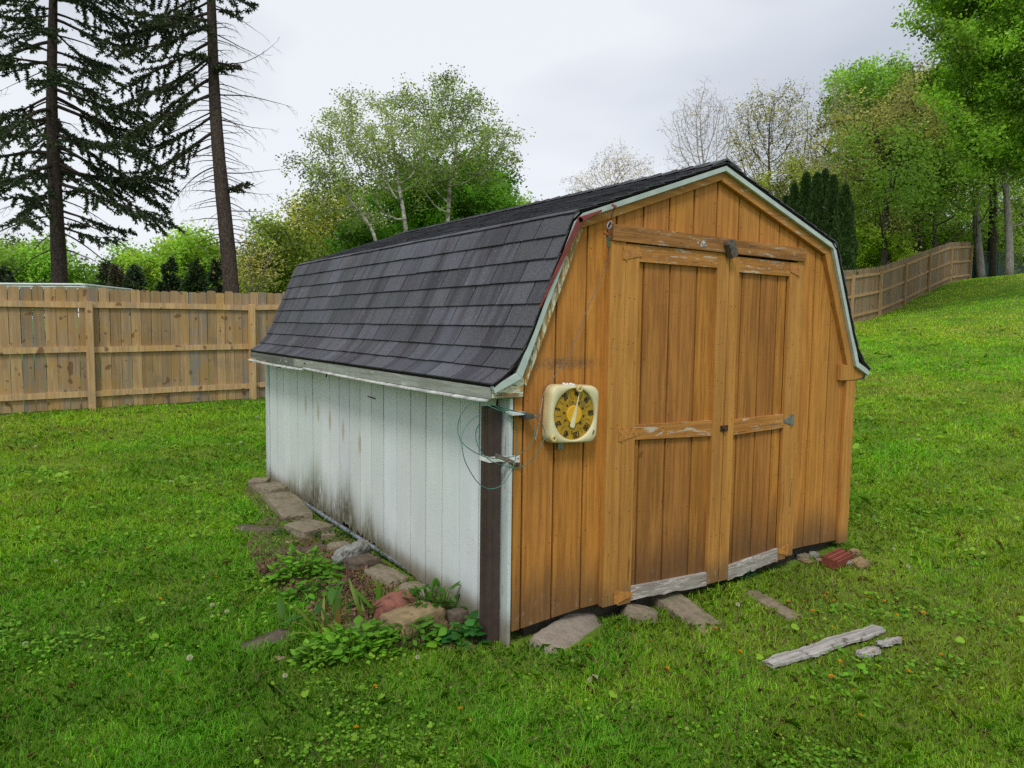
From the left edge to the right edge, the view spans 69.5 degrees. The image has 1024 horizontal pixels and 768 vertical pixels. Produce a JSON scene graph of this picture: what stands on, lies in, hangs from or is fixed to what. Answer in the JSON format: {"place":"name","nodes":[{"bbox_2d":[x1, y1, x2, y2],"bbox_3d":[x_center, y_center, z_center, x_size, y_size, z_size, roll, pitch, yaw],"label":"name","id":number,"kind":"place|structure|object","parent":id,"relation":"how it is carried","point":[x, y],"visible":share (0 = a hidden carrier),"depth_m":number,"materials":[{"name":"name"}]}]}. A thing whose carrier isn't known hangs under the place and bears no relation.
{"place":"outdoors","nodes":[
{"label":"outdoors","id":0,"kind":"place"},
{"bbox_2d":[0,273,1023,767],"bbox_3d":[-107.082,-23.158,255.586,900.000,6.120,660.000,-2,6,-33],"label":"ground","id":1,"kind":"structure","parent":0,"point":[516,638],"depth_m":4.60,"materials":[{"name":"green plant"}]},
{"bbox_2d":[0,264,21,343],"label":"spruce","id":2,"kind":"object","parent":1,"relation":"on","point":[4,274],"visible":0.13,"depth_m":29.96,"materials":[{"name":"green plant"}]},
{"bbox_2d":[0,228,76,261],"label":"broadleaf tree","id":3,"kind":"object","parent":1,"relation":"on","point":[14,241],"depth_m":35.40,"materials":[{"name":"green plant"}]},
{"bbox_2d":[0,225,106,338],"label":"broadleaf tree","id":4,"kind":"object","parent":1,"relation":"on","point":[36,271],"visible":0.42,"depth_m":33.20,"materials":[{"name":"green plant"}]},
{"bbox_2d":[0,283,132,337],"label":"canopy roof","id":5,"kind":"structure","parent":1,"relation":"on","point":[80,285],"depth_m":13.58,"materials":[{"name":"metal"}]},
{"bbox_2d":[0,0,185,363],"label":"tall spruce","id":6,"kind":"object","parent":1,"relation":"on","point":[57,171],"visible":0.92,"depth_m":18.92,"materials":[{"name":"green plant"}]},
{"bbox_2d":[92,257,112,342],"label":"spruce","id":7,"kind":"object","parent":1,"relation":"on","point":[100,277],"visible":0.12,"depth_m":30.76,"materials":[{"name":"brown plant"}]},
{"bbox_2d":[99,263,125,343],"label":"spruce","id":8,"kind":"object","parent":1,"relation":"on","point":[115,280],"visible":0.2,"depth_m":28.80,"materials":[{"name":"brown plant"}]},
{"bbox_2d":[85,234,155,308],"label":"broadleaf tree","id":9,"kind":"object","parent":1,"relation":"on","point":[113,260],"visible":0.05,"depth_m":36.09,"materials":[{"name":"green plant"}]},
{"bbox_2d":[120,264,151,343],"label":"spruce","id":10,"kind":"object","parent":1,"relation":"on","point":[135,275],"visible":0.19,"depth_m":28.86,"materials":[{"name":"green plant"}]},
{"bbox_2d":[0,285,284,412],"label":"wooden fence","id":11,"kind":"object","parent":1,"relation":"on","point":[240,323],"visible":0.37,"depth_m":11.44,"materials":[{"name":"brown wood"}]},
{"bbox_2d":[151,254,181,342],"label":"spruce","id":12,"kind":"object","parent":1,"relation":"on","point":[170,266],"visible":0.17,"depth_m":28.85,"materials":[{"name":"green plant"}]},
{"bbox_2d":[113,217,248,296],"bbox_3d":[-14.815,-4.688,33.155,5.890,5.499,5.974,-2,6,-33],"label":"round tree","id":13,"kind":"object","parent":1,"relation":"on","point":[176,247],"visible":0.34,"depth_m":31.77,"materials":[{"name":"green plant"}]},
{"bbox_2d":[170,258,210,340],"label":"spruce","id":14,"kind":"object","parent":1,"relation":"on","point":[195,281],"visible":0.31,"depth_m":28.81,"materials":[{"name":"green plant"}]},
{"bbox_2d":[117,244,271,304],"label":"broadleaf tree","id":15,"kind":"object","parent":1,"relation":"on","point":[242,290],"visible":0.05,"depth_m":38.47,"materials":[{"name":"green plant"}]},
{"bbox_2d":[94,0,295,360],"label":"tall spruce","id":16,"kind":"object","parent":1,"relation":"on","point":[177,22],"visible":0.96,"depth_m":18.94,"materials":[{"name":"green plant"}]},
{"bbox_2d":[203,256,222,341],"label":"spruce","id":17,"kind":"object","parent":1,"relation":"on","point":[217,274],"visible":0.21,"depth_m":26.82,"materials":[{"name":"green plant"}]},
{"bbox_2d":[212,224,288,293],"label":"young tree","id":18,"kind":"object","parent":1,"relation":"on","point":[262,275],"visible":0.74,"depth_m":26.89,"materials":[{"name":"green plant"}]},
{"bbox_2d":[231,524,279,533],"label":"stone","id":19,"kind":"object","parent":1,"relation":"on","point":[249,527],"visible":0.25,"depth_m":5.94,"materials":[{"name":"grey stone"}]},
{"bbox_2d":[248,477,269,486],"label":"edging stone","id":20,"kind":"object","parent":1,"relation":"on","point":[255,480],"visible":0.43,"depth_m":7.41,"materials":[{"name":"concrete"}]},
{"bbox_2d":[237,628,292,650],"bbox_3d":[-1.319,1.391,3.948,0.172,0.046,0.404,4,6,33],"label":"stone","id":21,"kind":"object","parent":1,"relation":"on","point":[277,634],"visible":0.37,"depth_m":3.97,"materials":[{"name":"grey stone"}]},
{"bbox_2d":[252,481,289,494],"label":"edging stone","id":22,"kind":"object","parent":1,"relation":"on","point":[268,487],"visible":0.45,"depth_m":7.19,"materials":[{"name":"concrete"}]},
{"bbox_2d":[236,206,327,293],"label":"linden tree","id":23,"kind":"object","parent":1,"relation":"on","point":[288,243],"visible":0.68,"depth_m":28.38,"materials":[{"name":"green plant"}]},
{"bbox_2d":[262,491,313,520],"bbox_3d":[-2.019,1.141,6.620,0.288,0.179,1.048,-2,5,-28],"label":"edging stone","id":24,"kind":"object","parent":1,"relation":"on","point":[287,506],"visible":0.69,"depth_m":6.48,"materials":[{"name":"concrete"}]},
{"bbox_2d":[274,544,326,555],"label":"stone","id":25,"kind":"object","parent":1,"relation":"on","point":[312,547],"visible":0.25,"depth_m":5.47,"materials":[{"name":"grey stone"}]},
{"bbox_2d":[272,595,332,625],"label":"dock plant","id":26,"kind":"object","parent":1,"relation":"on","point":[281,608],"visible":0.71,"depth_m":4.20,"materials":[{"name":"green plant"}]},
{"bbox_2d":[283,518,334,538],"bbox_3d":[-1.636,1.199,5.907,0.354,0.171,0.294,5,6,41],"label":"edging stone","id":27,"kind":"object","parent":1,"relation":"on","point":[306,528],"visible":0.54,"depth_m":5.82,"materials":[{"name":"stone"}]},
{"bbox_2d":[286,637,351,670],"bbox_3d":[-0.958,1.336,3.674,0.337,0.130,0.233,-6,8,-54],"label":"leafy weed","id":28,"kind":"object","parent":1,"relation":"on","point":[310,659],"visible":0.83,"depth_m":3.64,"materials":[{"name":"green plant"}]},
{"bbox_2d":[288,597,349,645],"bbox_3d":[-1.029,1.280,3.900,0.318,0.194,0.373,-1,5,-15],"label":"lily plant","id":29,"kind":"object","parent":1,"relation":"on","point":[308,619],"visible":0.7,"depth_m":4.00,"materials":[{"name":"green plant"}]},
{"bbox_2d":[271,173,377,258],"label":"golden tree","id":30,"kind":"object","parent":1,"relation":"on","point":[297,222],"visible":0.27,"depth_m":30.03,"materials":[{"name":"green plant"}]},
{"bbox_2d":[326,541,349,550],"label":"stone","id":31,"kind":"object","parent":1,"relation":"on","point":[335,545],"visible":0.34,"depth_m":5.48,"materials":[{"name":"stone"}]},
{"bbox_2d":[331,538,371,564],"bbox_3d":[-1.132,1.228,5.214,0.169,0.245,0.357,3,5,28],"label":"stone","id":32,"kind":"object","parent":1,"relation":"on","point":[357,547],"visible":0.52,"depth_m":5.14,"materials":[{"name":"grey stone"}]},
{"bbox_2d":[303,500,406,571],"bbox_3d":[-1.359,1.164,5.952,0.039,0.040,2.370,-2,6,-34],"label":"conduit pipe","id":33,"kind":"object","parent":1,"relation":"on","point":[340,526],"visible":0.71,"depth_m":5.85,"materials":[{"name":"grey metal"}]},
{"bbox_2d":[242,481,477,652],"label":"soil","id":34,"kind":"structure","parent":1,"relation":"on","point":[262,523],"depth_m":5.56,"materials":[{"name":"brown soil"}]},
{"bbox_2d":[266,543,330,585],"bbox_3d":[-1.392,1.166,4.819,0.417,0.252,0.295,-2,6,-33],"label":"leafy weed","id":35,"kind":"object","parent":34,"relation":"on","point":[295,568],"visible":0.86,"depth_m":4.80,"materials":[{"name":"green plant"}]},
{"bbox_2d":[280,576,344,603],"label":"leafy weed","id":36,"kind":"object","parent":34,"relation":"on","point":[300,586],"visible":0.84,"depth_m":4.50,"materials":[{"name":"green plant"}]},
{"bbox_2d":[285,585,366,625],"bbox_3d":[-1.067,1.277,4.226,0.296,0.169,0.418,3,5,29],"label":"dock plant","id":37,"kind":"object","parent":34,"relation":"on","point":[331,594],"visible":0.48,"depth_m":4.32,"materials":[{"name":"green plant"}]},
{"bbox_2d":[310,558,344,579],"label":"leafy weed","id":38,"kind":"object","parent":34,"relation":"on","point":[329,572],"visible":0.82,"depth_m":4.80,"materials":[{"name":"green plant"}]},
{"bbox_2d":[305,586,350,631],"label":"lily plant","id":39,"kind":"object","parent":34,"relation":"on","point":[337,615],"visible":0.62,"depth_m":4.03,"materials":[{"name":"green plant"}]},
{"bbox_2d":[301,615,400,664],"bbox_3d":[-0.825,1.306,3.798,0.556,0.180,0.362,-2,6,-33],"label":"leafy weed","id":40,"kind":"object","parent":34,"relation":"on","point":[370,625],"visible":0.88,"depth_m":3.79,"materials":[{"name":"green plant"}]},
{"bbox_2d":[250,539,475,646],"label":"bark crumbs","id":41,"kind":"object","parent":34,"relation":"on","point":[345,589],"visible":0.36,"depth_m":4.62,"materials":[{"name":"brown wood"}]},
{"bbox_2d":[348,577,381,615],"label":"lily plant","id":42,"kind":"object","parent":34,"relation":"on","point":[355,598],"visible":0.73,"depth_m":4.26,"materials":[{"name":"green plant"}]},
{"bbox_2d":[352,578,394,609],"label":"dock plant","id":43,"kind":"object","parent":34,"relation":"on","point":[378,594],"visible":0.52,"depth_m":4.26,"materials":[{"name":"green plant"}]},
{"bbox_2d":[374,590,415,619],"bbox_3d":[-0.664,1.301,4.219,0.262,0.212,0.234,-2,6,-33],"label":"stone","id":44,"kind":"object","parent":34,"relation":"on","point":[392,600],"visible":0.38,"depth_m":4.15,"materials":[{"name":"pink stone"}]},
{"bbox_2d":[373,614,447,653],"bbox_3d":[-0.550,1.312,3.927,0.428,0.148,0.291,-2,6,-33],"label":"buttercup plant","id":45,"kind":"object","parent":34,"relation":"on","point":[428,624],"visible":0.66,"depth_m":3.89,"materials":[{"name":"green plant"}]},
{"bbox_2d":[379,601,445,641],"bbox_3d":[-0.546,1.325,4.077,0.217,0.165,0.351,5,6,43],"label":"stone","id":46,"kind":"object","parent":34,"relation":"on","point":[403,617],"visible":0.48,"depth_m":4.02,"materials":[{"name":"beige stone"}]},
{"bbox_2d":[401,578,466,611],"bbox_3d":[-0.453,1.229,4.255,0.406,0.267,0.314,-2,6,-33],"label":"plant","id":47,"kind":"object","parent":34,"relation":"on","point":[415,591],"visible":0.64,"depth_m":4.26,"materials":[{"name":"green plant"}]},
{"bbox_2d":[420,624,468,647],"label":"violet plant","id":48,"kind":"object","parent":34,"relation":"on","point":[440,635],"visible":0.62,"depth_m":3.88,"materials":[{"name":"green plant"}]},
{"bbox_2d":[446,607,468,623],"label":"stone","id":49,"kind":"object","parent":34,"relation":"on","point":[457,614],"visible":0.68,"depth_m":4.14,"materials":[{"name":"grey stone"}]},
{"bbox_2d":[438,610,491,651],"bbox_3d":[-0.229,1.315,3.942,0.342,0.164,0.220,-2,6,-33],"label":"violet plant","id":50,"kind":"object","parent":34,"relation":"on","point":[471,629],"visible":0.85,"depth_m":3.89,"materials":[{"name":"green plant"}]},
{"bbox_2d":[342,553,382,570],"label":"stone","id":51,"kind":"object","parent":1,"relation":"on","point":[364,560],"visible":0.57,"depth_m":5.04,"materials":[{"name":"grey stone"}]},
{"bbox_2d":[363,564,408,587],"bbox_3d":[-0.819,1.301,4.802,0.386,0.165,0.192,5,6,43],"label":"edging stone","id":52,"kind":"object","parent":1,"relation":"on","point":[383,573],"visible":0.45,"depth_m":4.77,"materials":[{"name":"stone"}]},
{"bbox_2d":[274,63,535,240],"bbox_3d":[-3.489,-5.854,24.456,8.243,9.513,5.321,0,5,-4],"label":"birch tree","id":53,"kind":"object","parent":1,"relation":"on","point":[427,140],"visible":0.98,"depth_m":23.57,"materials":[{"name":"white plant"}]},
{"bbox_2d":[397,581,437,599],"bbox_3d":[-0.578,1.315,4.531,0.299,0.168,0.172,5,6,43],"label":"edging stone","id":54,"kind":"object","parent":1,"relation":"on","point":[406,585],"visible":0.27,"depth_m":4.53,"materials":[{"name":"stone"}]},
{"bbox_2d":[308,144,531,255],"bbox_3d":[-3.313,-5.570,28.943,9.038,7.611,6.625,0,5,-8],"label":"maple tree","id":55,"kind":"object","parent":1,"relation":"on","point":[486,200],"visible":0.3,"depth_m":27.29,"materials":[{"name":"green plant"}]},
{"bbox_2d":[0,325,1023,767],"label":"clover","id":56,"kind":"object","parent":1,"relation":"on","point":[382,695],"visible":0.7,"depth_m":3.81,"materials":[{"name":"green plant"}]},
{"bbox_2d":[0,387,1023,767],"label":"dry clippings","id":57,"kind":"object","parent":1,"relation":"on","point":[628,653],"visible":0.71,"depth_m":3.68,"materials":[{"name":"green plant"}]},
{"bbox_2d":[248,158,871,646],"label":"garden shed","id":58,"kind":"structure","parent":1,"relation":"on","point":[716,360],"depth_m":4.56,"materials":[{"name":"orange wood"}]},
{"bbox_2d":[457,248,608,488],"bbox_3d":[0.138,-0.109,3.756,0.956,1.231,0.085,-3,6,-37],"label":"wire coil","id":59,"kind":"object","parent":58,"relation":"hanging from","point":[539,415],"visible":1,"depth_m":3.69,"materials":[{"name":"grey metal"}]},
{"bbox_2d":[542,382,598,448],"bbox_3d":[0.324,0.171,3.954,0.340,0.361,0.076,-2,6,-33],"label":"wall thermometer","id":60,"kind":"object","parent":58,"relation":"attached to","point":[570,412],"depth_m":3.92,"materials":[{"name":"beige plastic"}]},
{"bbox_2d":[614,244,728,605],"bbox_3d":[0.957,0.247,4.421,0.881,2.092,0.056,-2,6,-33],"label":"door","id":61,"kind":"structure","parent":58,"relation":"in","point":[670,435],"depth_m":4.42,"materials":[{"name":"orange wood"}]},
{"bbox_2d":[718,256,800,581],"bbox_3d":[1.623,0.226,4.861,0.700,2.093,0.056,-2,6,-33],"label":"door","id":62,"kind":"structure","parent":58,"relation":"in","point":[761,314],"depth_m":4.86,"materials":[{"name":"orange wood"}]},
{"bbox_2d":[528,613,601,653],"bbox_3d":[0.327,1.424,4.077,0.275,0.217,0.570,4,6,37],"label":"concrete slab","id":63,"kind":"object","parent":1,"relation":"on","point":[567,630],"depth_m":4.04,"materials":[{"name":"grey concrete"}]},
{"bbox_2d":[559,138,656,193],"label":"bare tree","id":64,"kind":"object","parent":1,"relation":"on","point":[613,175],"visible":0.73,"depth_m":36.79,"materials":[{"name":"grey plant"}]},
{"bbox_2d":[619,602,657,622],"bbox_3d":[0.746,1.379,4.365,0.227,0.189,0.198,1,5,4],"label":"concrete slab","id":65,"kind":"object","parent":1,"relation":"on","point":[635,610],"depth_m":4.29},
{"bbox_2d":[651,591,724,632],"bbox_3d":[1.040,1.416,4.419,0.198,0.216,0.521,-2,5,-27],"label":"concrete slab","id":66,"kind":"object","parent":1,"relation":"on","point":[680,604],"depth_m":4.40,"materials":[{"name":"grey concrete"}]},
{"bbox_2d":[657,75,742,169],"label":"bare tree","id":67,"kind":"object","parent":1,"relation":"on","point":[700,136],"visible":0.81,"depth_m":35.73,"materials":[{"name":"grey plant"}]},
{"bbox_2d":[744,589,801,619],"bbox_3d":[1.597,1.393,4.559,0.118,0.108,0.454,-1,5,-21],"label":"concrete slab","id":68,"kind":"object","parent":1,"relation":"on","point":[783,610],"depth_m":4.52,"materials":[{"name":"grey concrete"}]},
{"bbox_2d":[712,78,834,193],"bbox_3d":[12.878,-9.873,36.922,5.909,11.250,4.918,-2,6,-33],"label":"budding tree","id":69,"kind":"object","parent":1,"relation":"on","point":[750,147],"visible":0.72,"depth_m":36.63,"materials":[{"name":"grey plant"}]},
{"bbox_2d":[786,182,798,211],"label":"arborvitae","id":70,"kind":"object","parent":1,"relation":"on","point":[793,195],"visible":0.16,"depth_m":28.19,"materials":[{"name":"green plant"}]},
{"bbox_2d":[794,171,810,217],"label":"arborvitae","id":71,"kind":"object","parent":1,"relation":"on","point":[801,205],"visible":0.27,"depth_m":27.57,"materials":[{"name":"green plant"}]},
{"bbox_2d":[749,151,868,218],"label":"forest tree","id":72,"kind":"object","parent":1,"relation":"on","point":[765,183],"visible":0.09,"depth_m":35.07,"materials":[{"name":"green plant"}]},
{"bbox_2d":[805,171,824,228],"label":"arborvitae","id":73,"kind":"object","parent":1,"relation":"on","point":[814,210],"visible":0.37,"depth_m":26.77,"materials":[{"name":"green plant"}]},
{"bbox_2d":[774,155,872,219],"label":"forest tree","id":74,"kind":"object","parent":1,"relation":"on","point":[821,171],"visible":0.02,"depth_m":44.98,"materials":[{"name":"green plant"}]},
{"bbox_2d":[762,625,885,667],"bbox_3d":[1.693,1.404,3.966,0.922,0.027,0.109,-3,6,-30],"label":"board","id":75,"kind":"object","parent":1,"relation":"on","point":[822,646],"visible":1,"depth_m":3.94,"materials":[{"name":"grey wood"}]},
{"bbox_2d":[821,168,829,197],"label":"arborvitae","id":76,"kind":"object","parent":1,"relation":"on","point":[825,176],"visible":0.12,"depth_m":28.34,"materials":[{"name":"green plant"}]},
{"bbox_2d":[800,668,852,689],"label":"leafy weed","id":77,"kind":"object","parent":1,"relation":"on","point":[826,683],"visible":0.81,"depth_m":3.62,"materials":[{"name":"green plant"}]},
{"bbox_2d":[819,174,838,235],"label":"arborvitae","id":78,"kind":"object","parent":1,"relation":"on","point":[831,192],"visible":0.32,"depth_m":26.20,"materials":[{"name":"green plant"}]},
{"bbox_2d":[794,65,864,182],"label":"budding tree","id":79,"kind":"object","parent":1,"relation":"on","point":[828,108],"visible":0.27,"depth_m":39.89,"materials":[{"name":"green plant"}]},
{"bbox_2d":[821,548,853,568],"bbox_3d":[2.299,1.237,5.204,0.236,0.068,0.112,-7,18,-39],"label":"brick","id":80,"kind":"object","parent":1,"relation":"on","point":[838,558],"visible":1,"depth_m":5.16,"materials":[{"name":"red brick"}]},
{"bbox_2d":[829,184,858,302],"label":"arborvitae","id":81,"kind":"object","parent":1,"relation":"on","point":[842,234],"visible":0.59,"depth_m":25.37,"materials":[{"name":"green plant"}]},
{"bbox_2d":[834,662,877,680],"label":"leafy weed","id":82,"kind":"object","parent":1,"relation":"on","point":[859,666],"visible":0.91,"depth_m":3.68,"materials":[{"name":"green plant"}]},
{"bbox_2d":[850,556,870,569],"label":"stone","id":83,"kind":"object","parent":1,"relation":"on","point":[859,561],"visible":0.81,"depth_m":5.17,"materials":[{"name":"beige stone"}]},
{"bbox_2d":[854,646,880,657],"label":"stone","id":84,"kind":"object","parent":1,"relation":"on","point":[867,651],"visible":0.99,"depth_m":3.88,"materials":[{"name":"grey stone"}]},
{"bbox_2d":[838,178,898,241],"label":"forest tree","id":85,"kind":"object","parent":1,"relation":"on","point":[866,201],"visible":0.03,"depth_m":40.65,"materials":[{"name":"green plant"}]},
{"bbox_2d":[810,62,944,263],"bbox_3d":[16.338,-9.236,33.708,6.878,10.264,4.446,1,5,-1],"label":"oak tree","id":86,"kind":"object","parent":1,"relation":"on","point":[874,126],"visible":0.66,"depth_m":33.16,"materials":[{"name":"green plant"}]},
{"bbox_2d":[846,210,922,269],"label":"forest tree","id":87,"kind":"object","parent":1,"relation":"on","point":[868,256],"visible":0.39,"depth_m":33.37,"materials":[{"name":"green plant"}]},
{"bbox_2d":[875,636,901,646],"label":"stone","id":88,"kind":"object","parent":1,"relation":"on","point":[887,642],"visible":1,"depth_m":4.01,"materials":[{"name":"grey stone"}]},
{"bbox_2d":[815,43,969,137],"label":"bright tree","id":89,"kind":"object","parent":1,"relation":"on","point":[883,75],"visible":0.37,"depth_m":42.77,"materials":[{"name":"green plant"}]},
{"bbox_2d":[853,197,957,254],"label":"forest tree","id":90,"kind":"object","parent":1,"relation":"on","point":[865,210],"visible":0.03,"depth_m":39.76,"materials":[{"name":"green plant"}]},
{"bbox_2d":[818,96,995,265],"bbox_3d":[16.868,-8.485,33.613,7.755,9.269,9.134,-2,6,-33],"label":"tree","id":91,"kind":"object","parent":1,"relation":"on","point":[913,192],"visible":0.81,"depth_m":32.41,"materials":[{"name":"green plant"}]},
{"bbox_2d":[843,241,972,322],"bbox_3d":[14.048,-3.867,27.545,0.123,4.883,22.937,5,6,44],"label":"wooden fence","id":92,"kind":"object","parent":1,"relation":"on","point":[882,290],"visible":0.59,"depth_m":28.88,"materials":[{"name":"brown wood"}]},
{"bbox_2d":[805,56,1021,255],"bbox_3d":[19.980,-10.257,36.358,11.554,11.104,7.176,-1,5,-17],"label":"oak tree","id":93,"kind":"object","parent":1,"relation":"on","point":[933,132],"visible":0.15,"depth_m":35.47,"materials":[{"name":"green plant"}]},
{"bbox_2d":[858,213,973,266],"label":"forest tree","id":94,"kind":"object","parent":1,"relation":"on","point":[927,246],"visible":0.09,"depth_m":36.67,"materials":[{"name":"green plant"}]},
{"bbox_2d":[840,111,1023,255],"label":"tree","id":95,"kind":"object","parent":1,"relation":"on","point":[935,231],"visible":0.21,"depth_m":34.72,"materials":[{"name":"green plant"}]},
{"bbox_2d":[850,105,1023,277],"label":"tree","id":96,"kind":"object","parent":1,"relation":"on","point":[978,255],"visible":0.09,"depth_m":35.83,"materials":[{"name":"green plant"}]},
{"bbox_2d":[891,111,997,276],"bbox_3d":[21.841,-10.024,36.356,8.554,9.943,4.914,1,5,2],"label":"oak tree","id":97,"kind":"object","parent":1,"relation":"on","point":[992,248],"visible":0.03,"depth_m":36.86,"materials":[{"name":"brown plant"}]},
{"bbox_2d":[893,184,1019,234],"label":"forest tree","id":98,"kind":"object","parent":1,"relation":"on","point":[966,215],"visible":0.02,"depth_m":42.87,"materials":[{"name":"green plant"}]},
{"bbox_2d":[890,0,1023,192],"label":"overhanging tree","id":99,"kind":"object","parent":1,"relation":"on","point":[973,46],"visible":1,"depth_m":22.19,"materials":[{"name":"green plant"}]},
{"bbox_2d":[892,89,1023,274],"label":"tree","id":100,"kind":"object","parent":1,"relation":"on","point":[1009,255],"visible":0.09,"depth_m":32.94,"materials":[{"name":"green plant"}]},
{"bbox_2d":[927,204,1023,273],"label":"forest tree","id":101,"kind":"object","parent":1,"relation":"on","point":[985,242],"visible":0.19,"depth_m":38.82,"materials":[{"name":"green plant"}]},
{"bbox_2d":[946,177,1023,254],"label":"forest tree","id":102,"kind":"object","parent":1,"relation":"on","point":[1021,192],"visible":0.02,"depth_m":44.95,"materials":[{"name":"green plant"}]},
{"bbox_2d":[971,251,1023,278],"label":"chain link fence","id":103,"kind":"object","parent":1,"relation":"on","point":[1000,270],"visible":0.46,"depth_m":37.49,"materials":[{"name":"grey metal"}]},
{"bbox_2d":[984,194,1023,267],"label":"forest tree","id":104,"kind":"object","parent":1,"relation":"on","point":[1019,213],"visible":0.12,"depth_m":43.55,"materials":[{"name":"green plant"}]},
{"bbox_2d":[0,0,1023,318],"label":"sky","id":105,"kind":"structure","parent":0,"point":[585,75],"materials":[{"name":"white"}]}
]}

